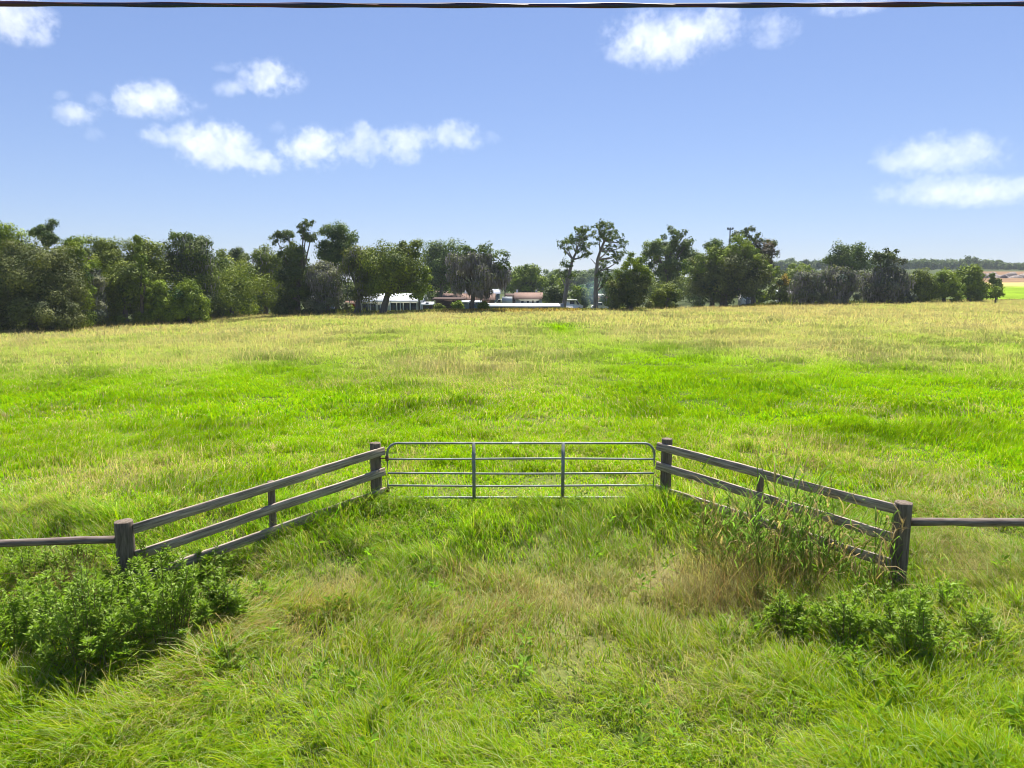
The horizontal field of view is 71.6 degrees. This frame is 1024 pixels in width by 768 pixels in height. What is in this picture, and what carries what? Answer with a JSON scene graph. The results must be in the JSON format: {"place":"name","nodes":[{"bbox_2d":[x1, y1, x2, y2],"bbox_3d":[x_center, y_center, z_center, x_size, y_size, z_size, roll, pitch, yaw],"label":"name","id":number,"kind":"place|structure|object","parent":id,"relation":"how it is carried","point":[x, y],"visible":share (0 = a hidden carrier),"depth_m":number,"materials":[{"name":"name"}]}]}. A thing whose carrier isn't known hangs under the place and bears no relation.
{"place":"outdoors","nodes":[
{"label":"outdoors","id":0,"kind":"place"},
{"bbox_2d":[0,269,1023,767],"bbox_3d":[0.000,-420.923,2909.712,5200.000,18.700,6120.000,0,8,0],"label":"ground","id":1,"kind":"structure","parent":0,"point":[1014,289],"depth_m":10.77,"materials":[{"name":"green plant"}]},
{"bbox_2d":[0,220,33,325],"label":"broad tree","id":2,"kind":"object","parent":1,"relation":"on","point":[6,231],"visible":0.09,"depth_m":80.04,"materials":[{"name":"green plant"}]},
{"bbox_2d":[0,577,58,665],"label":"leafy shrub","id":3,"kind":"object","parent":1,"relation":"on","point":[24,617],"visible":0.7,"depth_m":8.69,"materials":[{"name":"green plant"}]},
{"bbox_2d":[0,546,74,589],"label":"leafy shrub","id":4,"kind":"object","parent":1,"relation":"on","point":[25,558],"visible":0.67,"depth_m":10.72,"materials":[{"name":"green plant"}]},
{"bbox_2d":[26,218,60,319],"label":"tall tree","id":5,"kind":"object","parent":1,"relation":"on","point":[45,231],"visible":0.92,"depth_m":83.71,"materials":[{"name":"green plant"}]},
{"bbox_2d":[0,231,93,332],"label":"broad tree","id":6,"kind":"object","parent":1,"relation":"on","point":[44,290],"visible":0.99,"depth_m":73.74,"materials":[{"name":"green plant"}]},
{"bbox_2d":[0,659,103,707],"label":"leafy shrub","id":7,"kind":"object","parent":1,"relation":"on","point":[86,683],"visible":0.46,"depth_m":8.08,"materials":[{"name":"green plant"}]},
{"bbox_2d":[0,536,114,590],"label":"pole fence","id":8,"kind":"object","parent":1,"relation":"on","point":[76,540],"visible":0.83,"depth_m":10.19,"materials":[{"name":"wood"}]},
{"bbox_2d":[0,529,115,608],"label":"dead weeds","id":9,"kind":"object","parent":1,"relation":"on","point":[62,572],"visible":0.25,"depth_m":10.34,"materials":[{"name":"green plant"}]},
{"bbox_2d":[10,565,107,621],"bbox_3d":[-6.087,2.881,9.514,1.168,0.938,0.927,-5,9,-30],"label":"leafy shrub","id":10,"kind":"object","parent":1,"relation":"on","point":[63,585],"visible":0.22,"depth_m":9.53,"materials":[{"name":"green plant"}]},
{"bbox_2d":[40,530,102,581],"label":"leafy shrub","id":11,"kind":"object","parent":1,"relation":"on","point":[70,552],"visible":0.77,"depth_m":10.97,"materials":[{"name":"green plant"}]},
{"bbox_2d":[53,235,101,328],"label":"broad tree","id":12,"kind":"object","parent":1,"relation":"on","point":[77,242],"visible":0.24,"depth_m":78.71,"materials":[{"name":"green plant"}]},
{"bbox_2d":[23,557,140,674],"bbox_3d":[-5.161,2.790,8.490,1.160,1.404,1.188,-6,10,-35],"label":"leafy shrub","id":13,"kind":"object","parent":1,"relation":"on","point":[95,622],"visible":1,"depth_m":8.39,"materials":[{"name":"green plant"}]},
{"bbox_2d":[64,255,110,322],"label":"broad tree","id":14,"kind":"object","parent":1,"relation":"on","point":[99,283],"visible":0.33,"depth_m":82.28,"materials":[{"name":"green plant"}]},
{"bbox_2d":[82,234,136,322],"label":"broad tree","id":15,"kind":"object","parent":1,"relation":"on","point":[103,250],"visible":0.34,"depth_m":89.80,"materials":[{"name":"green plant"}]},
{"bbox_2d":[81,549,171,613],"bbox_3d":[-5.352,2.769,9.835,1.374,1.071,0.988,0,8,0],"label":"leafy shrub","id":16,"kind":"object","parent":1,"relation":"on","point":[118,585],"visible":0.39,"depth_m":9.76,"materials":[{"name":"green plant"}]},
{"bbox_2d":[101,258,153,323],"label":"broad tree","id":17,"kind":"object","parent":1,"relation":"on","point":[121,286],"visible":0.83,"depth_m":85.73,"materials":[{"name":"green plant"}]},
{"bbox_2d":[131,235,156,321],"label":"vine covered tree","id":18,"kind":"object","parent":1,"relation":"on","point":[141,259],"visible":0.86,"depth_m":86.44,"materials":[{"name":"green plant"}]},
{"bbox_2d":[118,234,170,320],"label":"broad tree","id":19,"kind":"object","parent":1,"relation":"on","point":[147,247],"visible":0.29,"depth_m":91.24,"materials":[{"name":"green plant"}]},
{"bbox_2d":[5,238,287,316],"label":"woodland","id":20,"kind":"object","parent":1,"relation":"on","point":[256,284],"visible":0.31,"depth_m":94.31,"materials":[{"name":"green plant"}]},
{"bbox_2d":[113,530,181,588],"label":"leafy shrub","id":21,"kind":"object","parent":1,"relation":"on","point":[172,557],"visible":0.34,"depth_m":10.50,"materials":[{"name":"green plant"}]},
{"bbox_2d":[139,279,175,322],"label":"bushy tree","id":22,"kind":"object","parent":1,"relation":"on","point":[161,294],"visible":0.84,"depth_m":87.55,"materials":[{"name":"green plant"}]},
{"bbox_2d":[107,549,211,651],"bbox_3d":[-4.455,2.740,9.012,1.287,1.309,1.066,0,8,0],"label":"leafy shrub","id":23,"kind":"object","parent":1,"relation":"on","point":[167,602],"visible":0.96,"depth_m":8.89,"materials":[{"name":"green plant"}]},
{"bbox_2d":[161,277,213,324],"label":"bushy tree","id":24,"kind":"object","parent":1,"relation":"on","point":[188,307],"visible":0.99,"depth_m":88.26,"materials":[{"name":"green plant"}]},
{"bbox_2d":[158,229,223,308],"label":"broad tree","id":25,"kind":"object","parent":1,"relation":"on","point":[191,250],"visible":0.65,"depth_m":93.22,"materials":[{"name":"green plant"}]},
{"bbox_2d":[172,545,243,592],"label":"leafy shrub","id":26,"kind":"object","parent":1,"relation":"on","point":[205,567],"visible":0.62,"depth_m":10.85,"materials":[{"name":"green plant"}]},
{"bbox_2d":[171,635,255,680],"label":"leafy shrub","id":27,"kind":"object","parent":1,"relation":"on","point":[226,660],"visible":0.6,"depth_m":8.47,"materials":[{"name":"green plant"}]},
{"bbox_2d":[181,562,249,624],"bbox_3d":[-3.951,2.846,9.404,0.896,0.966,0.780,8,11,43],"label":"leafy shrub","id":28,"kind":"object","parent":1,"relation":"on","point":[235,599],"visible":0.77,"depth_m":9.38,"materials":[{"name":"green plant"}]},
{"bbox_2d":[209,248,244,313],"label":"broad tree","id":29,"kind":"object","parent":1,"relation":"on","point":[222,253],"visible":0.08,"depth_m":109.53,"materials":[{"name":"green plant"}]},
{"bbox_2d":[213,265,259,316],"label":"round tree","id":30,"kind":"object","parent":1,"relation":"on","point":[226,314],"visible":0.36,"depth_m":103.14,"materials":[{"name":"green plant"}]},
{"bbox_2d":[226,246,253,297],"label":"broad tree","id":31,"kind":"object","parent":1,"relation":"on","point":[237,253],"visible":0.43,"depth_m":131.92,"materials":[{"name":"green plant"}]},
{"bbox_2d":[114,441,386,590],"bbox_3d":[-4.045,2.382,11.708,4.433,2.280,0.251,-7,11,-41],"label":"board fence","id":32,"kind":"object","parent":1,"relation":"on","point":[125,529],"visible":0.66,"depth_m":11.37,"materials":[{"name":"grey wood"}]},
{"bbox_2d":[380,442,661,498],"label":"pasture gate","id":33,"kind":"structure","parent":32,"relation":"attached to","point":[474,473],"depth_m":12.97,"materials":[{"name":"metal"}]},
{"bbox_2d":[237,244,284,315],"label":"broad tree","id":34,"kind":"object","parent":1,"relation":"on","point":[266,261],"visible":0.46,"depth_m":116.61,"materials":[{"name":"green plant"}]},
{"bbox_2d":[242,577,282,603],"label":"leafy shrub","id":35,"kind":"object","parent":1,"relation":"on","point":[264,583],"visible":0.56,"depth_m":10.14,"materials":[{"name":"green plant"}]},
{"bbox_2d":[267,218,321,315],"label":"vine covered tree","id":36,"kind":"object","parent":1,"relation":"on","point":[296,287],"visible":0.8,"depth_m":102.39,"materials":[{"name":"green plant"}]},
{"bbox_2d":[303,260,351,313],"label":"mossy oak","id":37,"kind":"object","parent":1,"relation":"on","point":[321,278],"visible":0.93,"depth_m":99.56,"materials":[{"name":"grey plant"}]},
{"bbox_2d":[311,220,359,309],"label":"tall tree","id":38,"kind":"object","parent":1,"relation":"on","point":[334,245],"visible":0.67,"depth_m":105.22,"materials":[{"name":"green plant"}]},
{"bbox_2d":[267,566,405,630],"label":"dead weeds","id":39,"kind":"object","parent":1,"relation":"on","point":[330,597],"visible":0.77,"depth_m":9.81,"materials":[{"name":"beige plant"}]},
{"bbox_2d":[333,243,381,313],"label":"oak","id":40,"kind":"object","parent":1,"relation":"on","point":[348,268],"visible":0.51,"depth_m":97.34,"materials":[{"name":"green plant"}]},
{"bbox_2d":[269,278,453,308],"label":"trees","id":41,"kind":"object","parent":1,"relation":"on","point":[430,295],"visible":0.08,"depth_m":178.55,"materials":[{"name":"green plant"}]},
{"bbox_2d":[350,237,433,312],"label":"oak","id":42,"kind":"object","parent":1,"relation":"on","point":[396,270],"visible":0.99,"depth_m":93.80,"materials":[{"name":"green plant"}]},
{"bbox_2d":[361,293,427,310],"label":"white house","id":43,"kind":"structure","parent":1,"relation":"on","point":[404,302],"depth_m":123.34,"materials":[{"name":"metal"}]},
{"bbox_2d":[419,237,468,296],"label":"oak","id":44,"kind":"object","parent":1,"relation":"on","point":[437,253],"visible":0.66,"depth_m":145.79,"materials":[{"name":"green plant"}]},
{"bbox_2d":[431,297,465,307],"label":"carport","id":45,"kind":"object","parent":1,"relation":"on","point":[446,302],"visible":0.44,"depth_m":133.44,"materials":[{"name":"grey metal"}]},
{"bbox_2d":[442,293,495,302],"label":"brown house","id":46,"kind":"structure","parent":1,"relation":"on","point":[493,297],"depth_m":150.83,"materials":[{"name":"brick"}]},
{"bbox_2d":[444,240,512,308],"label":"mossy oak","id":47,"kind":"object","parent":1,"relation":"on","point":[487,276],"visible":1,"depth_m":94.42,"materials":[{"name":"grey plant"}]},
{"bbox_2d":[440,307,578,312],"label":"rusty grass","id":48,"kind":"structure","parent":1,"relation":"on","point":[527,309],"depth_m":94.46,"materials":[{"name":"plant"}]},
{"bbox_2d":[0,299,1023,503],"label":"pasture grass","id":49,"kind":"structure","parent":1,"relation":"on","point":[958,432],"depth_m":23.24,"materials":[{"name":"green plant"}]},
{"bbox_2d":[0,298,1023,767],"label":"seed stems","id":50,"kind":"object","parent":1,"relation":"on","point":[706,314],"visible":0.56,"depth_m":49.23,"materials":[{"name":"beige plant"}]},
{"bbox_2d":[0,478,1023,767],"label":"verge weeds","id":51,"kind":"object","parent":1,"relation":"on","point":[644,702],"visible":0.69,"depth_m":8.33,"materials":[{"name":"green plant"}]},
{"bbox_2d":[2,298,1022,329],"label":"undergrowth","id":52,"kind":"object","parent":1,"relation":"on","point":[331,310],"visible":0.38,"depth_m":99.65,"materials":[{"name":"green plant"}]},
{"bbox_2d":[488,303,559,308],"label":"long shed","id":53,"kind":"structure","parent":1,"relation":"on","point":[523,305],"depth_m":113.50,"materials":[{"name":"white metal"}]},
{"bbox_2d":[506,263,547,302],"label":"round tree","id":54,"kind":"object","parent":1,"relation":"on","point":[527,278],"visible":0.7,"depth_m":185.62,"materials":[{"name":"green plant"}]},
{"bbox_2d":[417,268,639,292],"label":"woodland","id":55,"kind":"object","parent":1,"relation":"on","point":[586,277],"visible":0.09,"depth_m":394.85,"materials":[{"name":"green plant"}]},
{"bbox_2d":[514,290,542,302],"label":"tan house","id":56,"kind":"structure","parent":1,"relation":"on","point":[528,297],"depth_m":167.27,"materials":[{"name":"beige"}]},
{"bbox_2d":[542,274,564,302],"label":"round tree","id":57,"kind":"object","parent":1,"relation":"on","point":[553,280],"visible":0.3,"depth_m":177.75,"materials":[{"name":"green plant"}]},
{"bbox_2d":[540,284,569,307],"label":"round tree","id":58,"kind":"object","parent":1,"relation":"on","point":[554,294],"visible":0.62,"depth_m":132.78,"materials":[{"name":"green plant"}]},
{"bbox_2d":[554,225,596,307],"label":"pine tree","id":59,"kind":"object","parent":1,"relation":"on","point":[580,239],"visible":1,"depth_m":110.32,"materials":[{"name":"green plant"}]},
{"bbox_2d":[569,285,592,306],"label":"bushy tree","id":60,"kind":"object","parent":1,"relation":"on","point":[577,292],"visible":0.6,"depth_m":167.47,"materials":[{"name":"green plant"}]},
{"bbox_2d":[591,218,628,308],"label":"pine tree","id":61,"kind":"object","parent":1,"relation":"on","point":[604,238],"visible":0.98,"depth_m":110.92,"materials":[{"name":"green plant"}]},
{"bbox_2d":[598,278,624,307],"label":"bushy tree","id":62,"kind":"object","parent":1,"relation":"on","point":[604,300],"visible":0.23,"depth_m":148.19,"materials":[{"name":"green plant"}]},
{"bbox_2d":[607,251,655,309],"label":"round tree","id":63,"kind":"object","parent":1,"relation":"on","point":[628,289],"visible":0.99,"depth_m":98.13,"materials":[{"name":"green plant"}]},
{"bbox_2d":[647,282,682,308],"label":"bushy tree","id":64,"kind":"object","parent":1,"relation":"on","point":[665,294],"visible":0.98,"depth_m":103.62,"materials":[{"name":"green plant"}]},
{"bbox_2d":[635,224,697,306],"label":"oak","id":65,"kind":"object","parent":1,"relation":"on","point":[669,267],"visible":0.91,"depth_m":146.40,"materials":[{"name":"green plant"}]},
{"bbox_2d":[606,548,766,624],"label":"dead weeds","id":66,"kind":"object","parent":1,"relation":"on","point":[698,591],"visible":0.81,"depth_m":9.80,"materials":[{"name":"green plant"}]},
{"bbox_2d":[684,238,736,306],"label":"broad tree","id":67,"kind":"object","parent":1,"relation":"on","point":[700,302],"visible":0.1,"depth_m":162.25,"materials":[{"name":"green plant"}]},
{"bbox_2d":[645,267,811,301],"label":"woodland","id":68,"kind":"object","parent":1,"relation":"on","point":[681,283],"visible":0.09,"depth_m":197.25,"materials":[{"name":"green plant"}]},
{"bbox_2d":[679,234,779,306],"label":"oak","id":69,"kind":"object","parent":1,"relation":"on","point":[729,271],"visible":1,"depth_m":128.62,"materials":[{"name":"green plant"}]},
{"bbox_2d":[701,612,773,646],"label":"leafy shrub","id":70,"kind":"object","parent":1,"relation":"on","point":[750,630],"visible":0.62,"depth_m":8.98,"materials":[{"name":"green plant"}]},
{"bbox_2d":[712,481,794,574],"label":"cane grass","id":71,"kind":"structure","parent":1,"relation":"on","point":[759,540],"depth_m":10.70,"materials":[{"name":"green plant"}]},
{"bbox_2d":[728,225,781,303],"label":"tall tree","id":72,"kind":"object","parent":1,"relation":"on","point":[766,248],"visible":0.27,"depth_m":138.24,"materials":[{"name":"green plant"}]},
{"bbox_2d":[633,510,877,623],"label":"dead weeds","id":73,"kind":"object","parent":1,"relation":"on","point":[737,581],"visible":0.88,"depth_m":9.90,"materials":[{"name":"beige plant"}]},
{"bbox_2d":[750,576,787,602],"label":"leafy shrub","id":74,"kind":"object","parent":1,"relation":"on","point":[767,591],"visible":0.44,"depth_m":9.83,"materials":[{"name":"green plant"}]},
{"bbox_2d":[764,273,790,302],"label":"flowering tree","id":75,"kind":"object","parent":1,"relation":"on","point":[782,291],"visible":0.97,"depth_m":121.90,"materials":[{"name":"green plant"}]},
{"bbox_2d":[655,437,912,588],"bbox_3d":[4.216,2.223,11.694,4.207,2.120,0.267,8,11,44],"label":"board fence","id":76,"kind":"object","parent":1,"relation":"on","point":[664,466],"visible":0.61,"depth_m":11.21,"materials":[{"name":"grey wood"}]},
{"bbox_2d":[751,588,821,637],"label":"leafy shrub","id":77,"kind":"object","parent":1,"relation":"on","point":[786,609],"visible":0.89,"depth_m":9.07,"materials":[{"name":"green plant"}]},
{"bbox_2d":[698,426,875,585],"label":"cane grass","id":78,"kind":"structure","parent":1,"relation":"on","point":[785,537],"depth_m":10.29,"materials":[{"name":"green plant"}]},
{"bbox_2d":[786,262,816,289],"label":"broad tree","id":79,"kind":"object","parent":1,"relation":"on","point":[799,267],"visible":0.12,"depth_m":206.06,"materials":[{"name":"green plant"}]},
{"bbox_2d":[785,270,828,304],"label":"mossy oak","id":80,"kind":"object","parent":1,"relation":"on","point":[807,288],"visible":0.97,"depth_m":116.58,"materials":[{"name":"green plant"}]},
{"bbox_2d":[761,452,862,586],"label":"cane grass","id":81,"kind":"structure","parent":1,"relation":"on","point":[816,501],"depth_m":10.45,"materials":[{"name":"green plant"}]},
{"bbox_2d":[819,263,863,303],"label":"mossy oak","id":82,"kind":"object","parent":1,"relation":"on","point":[841,283],"visible":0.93,"depth_m":117.17,"materials":[{"name":"green plant"}]},
{"bbox_2d":[804,588,886,648],"bbox_3d":[4.162,2.880,8.878,0.908,0.756,0.786,-5,9,-29],"label":"leafy shrub","id":83,"kind":"object","parent":1,"relation":"on","point":[853,617],"visible":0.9,"depth_m":8.74,"materials":[{"name":"green plant"}]},
{"bbox_2d":[821,238,874,300],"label":"tall tree","id":84,"kind":"object","parent":1,"relation":"on","point":[844,255],"visible":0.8,"depth_m":153.82,"materials":[{"name":"green plant"}]},
{"bbox_2d":[819,632,930,683],"bbox_3d":[4.250,3.199,8.220,1.321,0.361,0.921,0,8,0],"label":"leafy shrub","id":85,"kind":"object","parent":1,"relation":"on","point":[839,653],"visible":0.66,"depth_m":8.29,"materials":[{"name":"green plant"}]},
{"bbox_2d":[848,577,916,617],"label":"leafy shrub","id":86,"kind":"object","parent":1,"relation":"on","point":[879,595],"visible":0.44,"depth_m":9.38,"materials":[{"name":"green plant"}]},
{"bbox_2d":[855,248,917,303],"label":"mossy oak","id":87,"kind":"object","parent":1,"relation":"on","point":[887,283],"visible":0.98,"depth_m":121.67,"materials":[{"name":"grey plant"}]},
{"bbox_2d":[772,255,1002,272],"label":"hill woodland","id":88,"kind":"object","parent":1,"relation":"on","point":[931,264],"visible":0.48,"depth_m":591.24,"materials":[{"name":"green plant"}]},
{"bbox_2d":[864,587,966,660],"bbox_3d":[4.785,2.854,8.464,1.020,0.922,0.874,0,8,0],"label":"leafy shrub","id":89,"kind":"object","parent":1,"relation":"on","point":[923,615],"visible":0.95,"depth_m":8.42,"materials":[{"name":"green plant"}]},
{"bbox_2d":[901,267,941,301],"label":"broad tree","id":90,"kind":"object","parent":1,"relation":"on","point":[924,286],"visible":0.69,"depth_m":127.42,"materials":[{"name":"green plant"}]},
{"bbox_2d":[914,577,975,619],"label":"leafy shrub","id":91,"kind":"object","parent":1,"relation":"on","point":[953,593],"visible":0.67,"depth_m":9.36,"materials":[{"name":"green plant"}]},
{"bbox_2d":[923,266,968,301],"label":"broad tree","id":92,"kind":"object","parent":1,"relation":"on","point":[946,279],"visible":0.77,"depth_m":129.09,"materials":[{"name":"green plant"}]},
{"bbox_2d":[891,516,1023,590],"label":"dead weeds","id":93,"kind":"object","parent":1,"relation":"on","point":[950,548],"visible":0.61,"depth_m":10.97,"materials":[{"name":"green plant"}]},
{"bbox_2d":[911,518,1023,526],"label":"pole fence","id":94,"kind":"object","parent":1,"relation":"on","point":[987,522],"visible":0.98,"depth_m":10.21,"materials":[{"name":"wood"}]},
{"bbox_2d":[952,263,988,301],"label":"broad tree","id":95,"kind":"object","parent":1,"relation":"on","point":[972,281],"visible":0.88,"depth_m":131.09,"materials":[{"name":"green plant"}]},
{"bbox_2d":[953,602,1004,651],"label":"leafy shrub","id":96,"kind":"object","parent":1,"relation":"on","point":[980,621],"visible":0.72,"depth_m":8.75,"materials":[{"name":"green plant"}]},
{"bbox_2d":[987,272,1002,300],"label":"tree","id":97,"kind":"object","parent":1,"relation":"on","point":[993,280],"visible":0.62,"depth_m":136.28,"materials":[{"name":"green plant"}]},
{"bbox_2d":[988,284,1005,302],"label":"tree","id":98,"kind":"object","parent":1,"relation":"on","point":[995,291],"visible":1,"depth_m":120.71,"materials":[{"name":"green plant"}]},
{"bbox_2d":[983,272,1023,277],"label":"spoil heaps","id":99,"kind":"object","parent":1,"relation":"on","point":[1012,275],"visible":0.4,"depth_m":301.12,"materials":[{"name":"white"}]},
{"bbox_2d":[987,261,1023,269],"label":"ridge treeline","id":100,"kind":"object","parent":1,"relation":"on","point":[1010,266],"visible":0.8,"depth_m":586.91,"materials":[{"name":"green plant"}]},
{"bbox_2d":[0,1,1023,7],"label":"power line","id":101,"kind":"object","parent":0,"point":[460,5],"visible":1,"depth_m":4.87,"materials":[{"name":"black"}]},
{"bbox_2d":[0,0,1023,281],"label":"sky","id":102,"kind":"structure","parent":0,"point":[900,128],"materials":[{"name":"blue"}]},
{"bbox_2d":[680,475,754,552],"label":"cane grass","id":103,"kind":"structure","parent":0,"point":[703,512],"depth_m":11.37,"materials":[{"name":"green plant"}]},
{"bbox_2d":[740,484,858,562],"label":"cane grass","id":104,"kind":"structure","parent":0,"point":[816,549],"depth_m":10.92,"materials":[{"name":"green plant"}]},
{"bbox_2d":[803,485,923,591],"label":"cane grass","id":105,"kind":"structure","parent":0,"point":[876,512],"depth_m":10.00,"materials":[{"name":"green plant"}]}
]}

